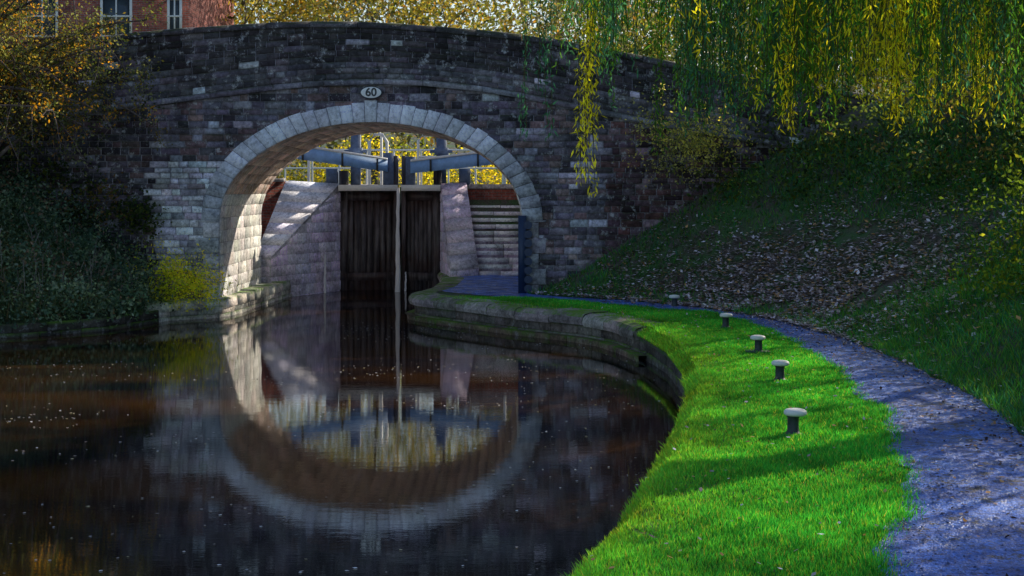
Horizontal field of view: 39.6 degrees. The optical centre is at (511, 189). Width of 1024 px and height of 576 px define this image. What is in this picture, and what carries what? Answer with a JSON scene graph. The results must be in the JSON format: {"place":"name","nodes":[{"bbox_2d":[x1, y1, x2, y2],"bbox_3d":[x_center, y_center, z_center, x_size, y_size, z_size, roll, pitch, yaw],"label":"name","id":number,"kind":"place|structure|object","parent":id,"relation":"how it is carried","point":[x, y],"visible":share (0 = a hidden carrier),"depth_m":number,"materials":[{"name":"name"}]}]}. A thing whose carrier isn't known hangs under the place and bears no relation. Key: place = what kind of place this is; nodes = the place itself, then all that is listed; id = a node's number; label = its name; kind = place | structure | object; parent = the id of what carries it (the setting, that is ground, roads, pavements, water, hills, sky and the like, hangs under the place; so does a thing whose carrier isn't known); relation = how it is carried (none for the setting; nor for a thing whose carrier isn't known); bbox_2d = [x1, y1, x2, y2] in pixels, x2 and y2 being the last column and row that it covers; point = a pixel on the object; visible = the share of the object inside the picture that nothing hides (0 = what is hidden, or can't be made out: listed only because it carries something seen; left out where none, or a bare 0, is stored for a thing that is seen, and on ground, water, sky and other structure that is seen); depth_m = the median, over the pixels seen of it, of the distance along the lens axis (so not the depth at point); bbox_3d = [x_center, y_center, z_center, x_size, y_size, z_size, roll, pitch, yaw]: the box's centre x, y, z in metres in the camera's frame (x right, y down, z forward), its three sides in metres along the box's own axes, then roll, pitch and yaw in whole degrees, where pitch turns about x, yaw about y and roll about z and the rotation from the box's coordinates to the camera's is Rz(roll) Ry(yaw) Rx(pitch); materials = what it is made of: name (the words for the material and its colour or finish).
{"place":"outdoors","nodes":[
{"label":"outdoors","id":0,"kind":"place"},
{"bbox_2d":[0,289,684,575],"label":"canal water","id":1,"kind":"structure","parent":0,"point":[376,472],"depth_m":14.99,"materials":[{"name":"black liquid"}]},
{"bbox_2d":[3,318,646,574],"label":"floating leaves","id":2,"kind":"object","parent":1,"relation":"on","point":[328,420],"visible":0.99,"depth_m":16.16,"materials":[{"name":"brown plant"}]},
{"bbox_2d":[0,66,1023,575],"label":"ground","id":3,"kind":"structure","parent":0,"point":[844,236],"depth_m":27.19,"materials":[{"name":"soil"}]},
{"bbox_2d":[0,18,28,103],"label":"autumn tree","id":4,"kind":"object","parent":3,"relation":"on","point":[2,36],"visible":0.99,"depth_m":26.75,"materials":[{"name":"brown plant"}]},
{"bbox_2d":[0,0,114,163],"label":"autumn tree","id":5,"kind":"object","parent":3,"relation":"on","point":[10,16],"visible":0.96,"depth_m":27.60,"materials":[{"name":"orange plant"}]},
{"bbox_2d":[0,192,151,313],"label":"dry stalks","id":6,"kind":"object","parent":3,"relation":"on","point":[64,265],"visible":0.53,"depth_m":27.53,"materials":[{"name":"green plant"}]},
{"bbox_2d":[0,214,166,318],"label":"bank sedge","id":7,"kind":"object","parent":3,"relation":"on","point":[29,299],"visible":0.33,"depth_m":27.13,"materials":[{"name":"green plant"}]},
{"bbox_2d":[0,0,172,186],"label":"hawthorn tree","id":8,"kind":"object","parent":3,"relation":"on","point":[60,118],"visible":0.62,"depth_m":28.66,"materials":[{"name":"orange plant"}]},
{"bbox_2d":[0,154,173,331],"bbox_3d":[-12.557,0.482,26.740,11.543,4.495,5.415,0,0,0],"label":"bramble bank","id":9,"kind":"structure","parent":3,"relation":"on","point":[55,288],"depth_m":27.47,"materials":[{"name":"green plant"}]},
{"bbox_2d":[0,0,233,48],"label":"walls","id":10,"kind":"structure","parent":3,"relation":"on","point":[201,13],"depth_m":50.00,"materials":[{"name":"red brick"}]},
{"bbox_2d":[26,0,181,36],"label":"window frames","id":11,"kind":"structure","parent":10,"relation":"attached to","point":[130,15],"depth_m":49.93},
{"bbox_2d":[29,0,178,34],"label":"window glass","id":12,"kind":"object","parent":11,"relation":"in","point":[122,6],"visible":0.3,"depth_m":49.98,"materials":[{"name":"grey glass"}]},
{"bbox_2d":[120,238,237,318],"bbox_3d":[-6.989,1.749,29.310,2.750,1.794,1.551,0,0,0],"label":"yellow shrub","id":13,"kind":"object","parent":3,"relation":"on","point":[187,281],"visible":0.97,"depth_m":29.20,"materials":[{"name":"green plant"}]},
{"bbox_2d":[234,0,273,20],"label":"background tree","id":14,"kind":"object","parent":3,"relation":"on","point":[247,9],"visible":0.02,"depth_m":64.93,"materials":[{"name":"yellow plant"}]},
{"bbox_2d":[219,0,369,24],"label":"background tree","id":15,"kind":"object","parent":3,"relation":"on","point":[276,5],"visible":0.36,"depth_m":58.05,"materials":[{"name":"yellow plant"}]},
{"bbox_2d":[234,0,408,23],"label":"background tree","id":16,"kind":"object","parent":3,"relation":"on","point":[260,8],"visible":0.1,"depth_m":76.78,"materials":[{"name":"yellow plant"}]},
{"bbox_2d":[0,272,740,569],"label":"canal edging","id":17,"kind":"object","parent":3,"relation":"on","point":[606,331],"visible":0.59,"depth_m":26.84,"materials":[{"name":"stone"}]},
{"bbox_2d":[261,178,520,296],"bbox_3d":[-0.952,1.450,46.510,18.938,3.500,25.168,0,0,20],"label":"canal lock","id":18,"kind":"object","parent":3,"relation":"on","point":[301,228],"visible":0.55,"depth_m":36.90,"materials":[{"name":"stone"}]},
{"bbox_2d":[284,132,505,292],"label":"lock gates","id":19,"kind":"object","parent":18,"relation":"attached to","point":[370,241],"visible":0.76,"depth_m":38.10,"materials":[{"name":"brown wood"}]},
{"bbox_2d":[276,132,509,186],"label":"hedge","id":20,"kind":"object","parent":3,"relation":"on","point":[494,172],"visible":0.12,"depth_m":50.90,"materials":[{"name":"yellow plant"}]},
{"bbox_2d":[237,0,586,184],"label":"background tree","id":21,"kind":"object","parent":3,"relation":"on","point":[523,13],"visible":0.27,"depth_m":61.52,"materials":[{"name":"yellow plant"}]},
{"bbox_2d":[269,0,578,134],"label":"background tree","id":22,"kind":"object","parent":3,"relation":"on","point":[379,19],"visible":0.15,"depth_m":78.52,"materials":[{"name":"yellow plant"}]},
{"bbox_2d":[295,0,580,41],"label":"background tree","id":23,"kind":"object","parent":3,"relation":"on","point":[405,9],"visible":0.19,"depth_m":63.26,"materials":[{"name":"yellow plant"}]},
{"bbox_2d":[0,21,879,298],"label":"stone arch bridge","id":24,"kind":"structure","parent":3,"relation":"on","point":[249,113],"depth_m":29.97,"materials":[{"name":"stone"}]},
{"bbox_2d":[0,121,172,243],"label":"wall ivy","id":25,"kind":"object","parent":24,"relation":"attached to","point":[121,214],"depth_m":29.77,"materials":[{"name":"green plant"}]},
{"bbox_2d":[360,86,381,98],"bbox_3d":[-2.960,-2.035,29.878,0.470,0.270,0.045,0,0,0],"label":"bridge number plate","id":26,"kind":"object","parent":24,"relation":"attached to","point":[370,92],"visible":1,"depth_m":29.86,"materials":[{"name":"white metal"}]},
{"bbox_2d":[518,216,531,292],"bbox_3d":[0.278,1.375,29.864,0.295,1.650,0.131,0,0,0],"label":"rope rubbing strip","id":27,"kind":"object","parent":24,"relation":"attached to","point":[523,251],"visible":0.98,"depth_m":29.80,"materials":[{"name":"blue metal"}]},
{"bbox_2d":[471,151,508,183],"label":"lock cottage","id":28,"kind":"structure","parent":3,"relation":"on","point":[480,170],"depth_m":55.00,"materials":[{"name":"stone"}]},
{"bbox_2d":[458,0,685,60],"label":"background tree","id":29,"kind":"object","parent":3,"relation":"on","point":[567,24],"visible":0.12,"depth_m":67.18,"materials":[{"name":"yellow plant"}]},
{"bbox_2d":[235,0,1005,183],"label":"distant trees","id":30,"kind":"object","parent":3,"relation":"on","point":[418,136],"visible":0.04,"depth_m":89.18,"materials":[{"name":"plant"}]},
{"bbox_2d":[573,5,751,72],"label":"hillside tree","id":31,"kind":"object","parent":3,"relation":"on","point":[648,50],"visible":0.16,"depth_m":41.43,"materials":[{"name":"yellow plant"}]},
{"bbox_2d":[581,0,776,72],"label":"background tree","id":32,"kind":"object","parent":3,"relation":"on","point":[666,45],"visible":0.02,"depth_m":69.79,"materials":[{"name":"yellow plant"}]},
{"bbox_2d":[433,295,929,575],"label":"verge grass","id":33,"kind":"structure","parent":3,"relation":"on","point":[844,542],"depth_m":11.07,"materials":[{"name":"green plant"}]},
{"bbox_2d":[522,302,886,575],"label":"fallen leaves","id":34,"kind":"object","parent":33,"relation":"on","point":[813,573],"visible":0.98,"depth_m":12.22,"materials":[{"name":"brown plant"}]},
{"bbox_2d":[784,408,806,435],"bbox_3d":[2.522,2.078,12.700,0.223,0.245,0.206,0,0,0],"label":"mooring bollard","id":35,"kind":"object","parent":33,"relation":"on","point":[793,415],"visible":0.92,"depth_m":12.65,"materials":[{"name":"black metal"}]},
{"bbox_2d":[616,84,766,195],"bbox_3d":[3.699,-0.958,29.228,3.226,2.472,1.800,0,0,0],"label":"yellow shrub","id":36,"kind":"object","parent":3,"relation":"on","point":[695,139],"visible":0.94,"depth_m":29.16,"materials":[{"name":"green plant"}]},
{"bbox_2d":[720,313,732,328],"bbox_3d":[3.385,2.078,22.500,0.211,0.245,0.206,0,0,0],"label":"mooring bollard","id":37,"kind":"object","parent":3,"relation":"on","point":[725,319],"visible":0.94,"depth_m":22.45,"materials":[{"name":"black metal"}]},
{"bbox_2d":[442,275,1023,575],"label":"towpath","id":38,"kind":"structure","parent":3,"relation":"on","point":[1009,500],"depth_m":11.32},
{"bbox_2d":[669,295,679,305],"bbox_3d":[3.014,2.078,26.400,0.212,0.245,0.206,0,0,0],"label":"mooring bollard","id":39,"kind":"object","parent":38,"relation":"on","point":[674,299],"visible":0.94,"depth_m":26.35,"materials":[{"name":"black metal"}]},
{"bbox_2d":[595,299,1023,575],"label":"fallen leaves","id":40,"kind":"object","parent":38,"relation":"on","point":[986,438],"visible":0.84,"depth_m":14.59,"materials":[{"name":"brown plant"}]},
{"bbox_2d":[627,304,1023,575],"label":"path gravel","id":41,"kind":"structure","parent":38,"relation":"on","point":[966,534],"depth_m":12.04,"materials":[{"name":"gravel"}]},
{"bbox_2d":[745,335,769,353],"bbox_3d":[3.300,2.078,19.100,0.320,0.245,0.240,0,0,0],"label":"mooring bollard","id":42,"kind":"object","parent":3,"relation":"on","point":[758,339],"visible":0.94,"depth_m":19.05,"materials":[{"name":"black metal"}]},
{"bbox_2d":[517,0,1023,196],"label":"weeping willow","id":43,"kind":"object","parent":3,"relation":"on","point":[919,22],"visible":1,"depth_m":16.88,"materials":[{"name":"green plant"}]},
{"bbox_2d":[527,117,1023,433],"bbox_3d":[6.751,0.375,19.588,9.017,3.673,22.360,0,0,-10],"label":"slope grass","id":44,"kind":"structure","parent":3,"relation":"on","point":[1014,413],"depth_m":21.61,"materials":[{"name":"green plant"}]},
{"bbox_2d":[531,111,1023,385],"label":"fallen leaves","id":45,"kind":"object","parent":3,"relation":"on","point":[824,301],"visible":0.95,"depth_m":24.86,"materials":[{"name":"brown plant"}]},
{"bbox_2d":[771,360,788,381],"bbox_3d":[3.074,2.078,16.300,0.208,0.245,0.206,0,0,0],"label":"mooring bollard","id":46,"kind":"object","parent":3,"relation":"on","point":[779,365],"visible":0.86,"depth_m":16.25,"materials":[{"name":"black metal"}]},
{"bbox_2d":[699,0,913,94],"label":"hillside tree","id":47,"kind":"object","parent":3,"relation":"on","point":[817,79],"visible":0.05,"depth_m":36.14,"materials":[{"name":"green plant"}]},
{"bbox_2d":[704,5,935,94],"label":"background tree","id":48,"kind":"object","parent":3,"relation":"on","point":[852,88],"visible":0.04,"depth_m":47.40,"materials":[{"name":"green plant"}]},
{"bbox_2d":[673,38,1023,226],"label":"hillside thicket","id":49,"kind":"object","parent":3,"relation":"on","point":[1016,134],"visible":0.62,"depth_m":27.38,"materials":[{"name":"green plant"}]},
{"bbox_2d":[837,10,953,94],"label":"background tree","id":50,"kind":"object","parent":3,"relation":"on","point":[896,67],"depth_m":50.25,"materials":[{"name":"green plant"}]},
{"bbox_2d":[818,3,1002,90],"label":"hillside tree","id":51,"kind":"object","parent":3,"relation":"on","point":[908,63],"visible":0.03,"depth_m":40.06,"materials":[{"name":"green plant"}]},
{"bbox_2d":[938,64,1023,312],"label":"hawthorn bush","id":52,"kind":"object","parent":3,"relation":"on","point":[993,271],"visible":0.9,"depth_m":19.19,"materials":[{"name":"green plant"}]},
{"bbox_2d":[234,0,1002,68],"label":"sky","id":53,"kind":"structure","parent":0,"point":[504,2],"materials":[{"name":"white"}]}
]}

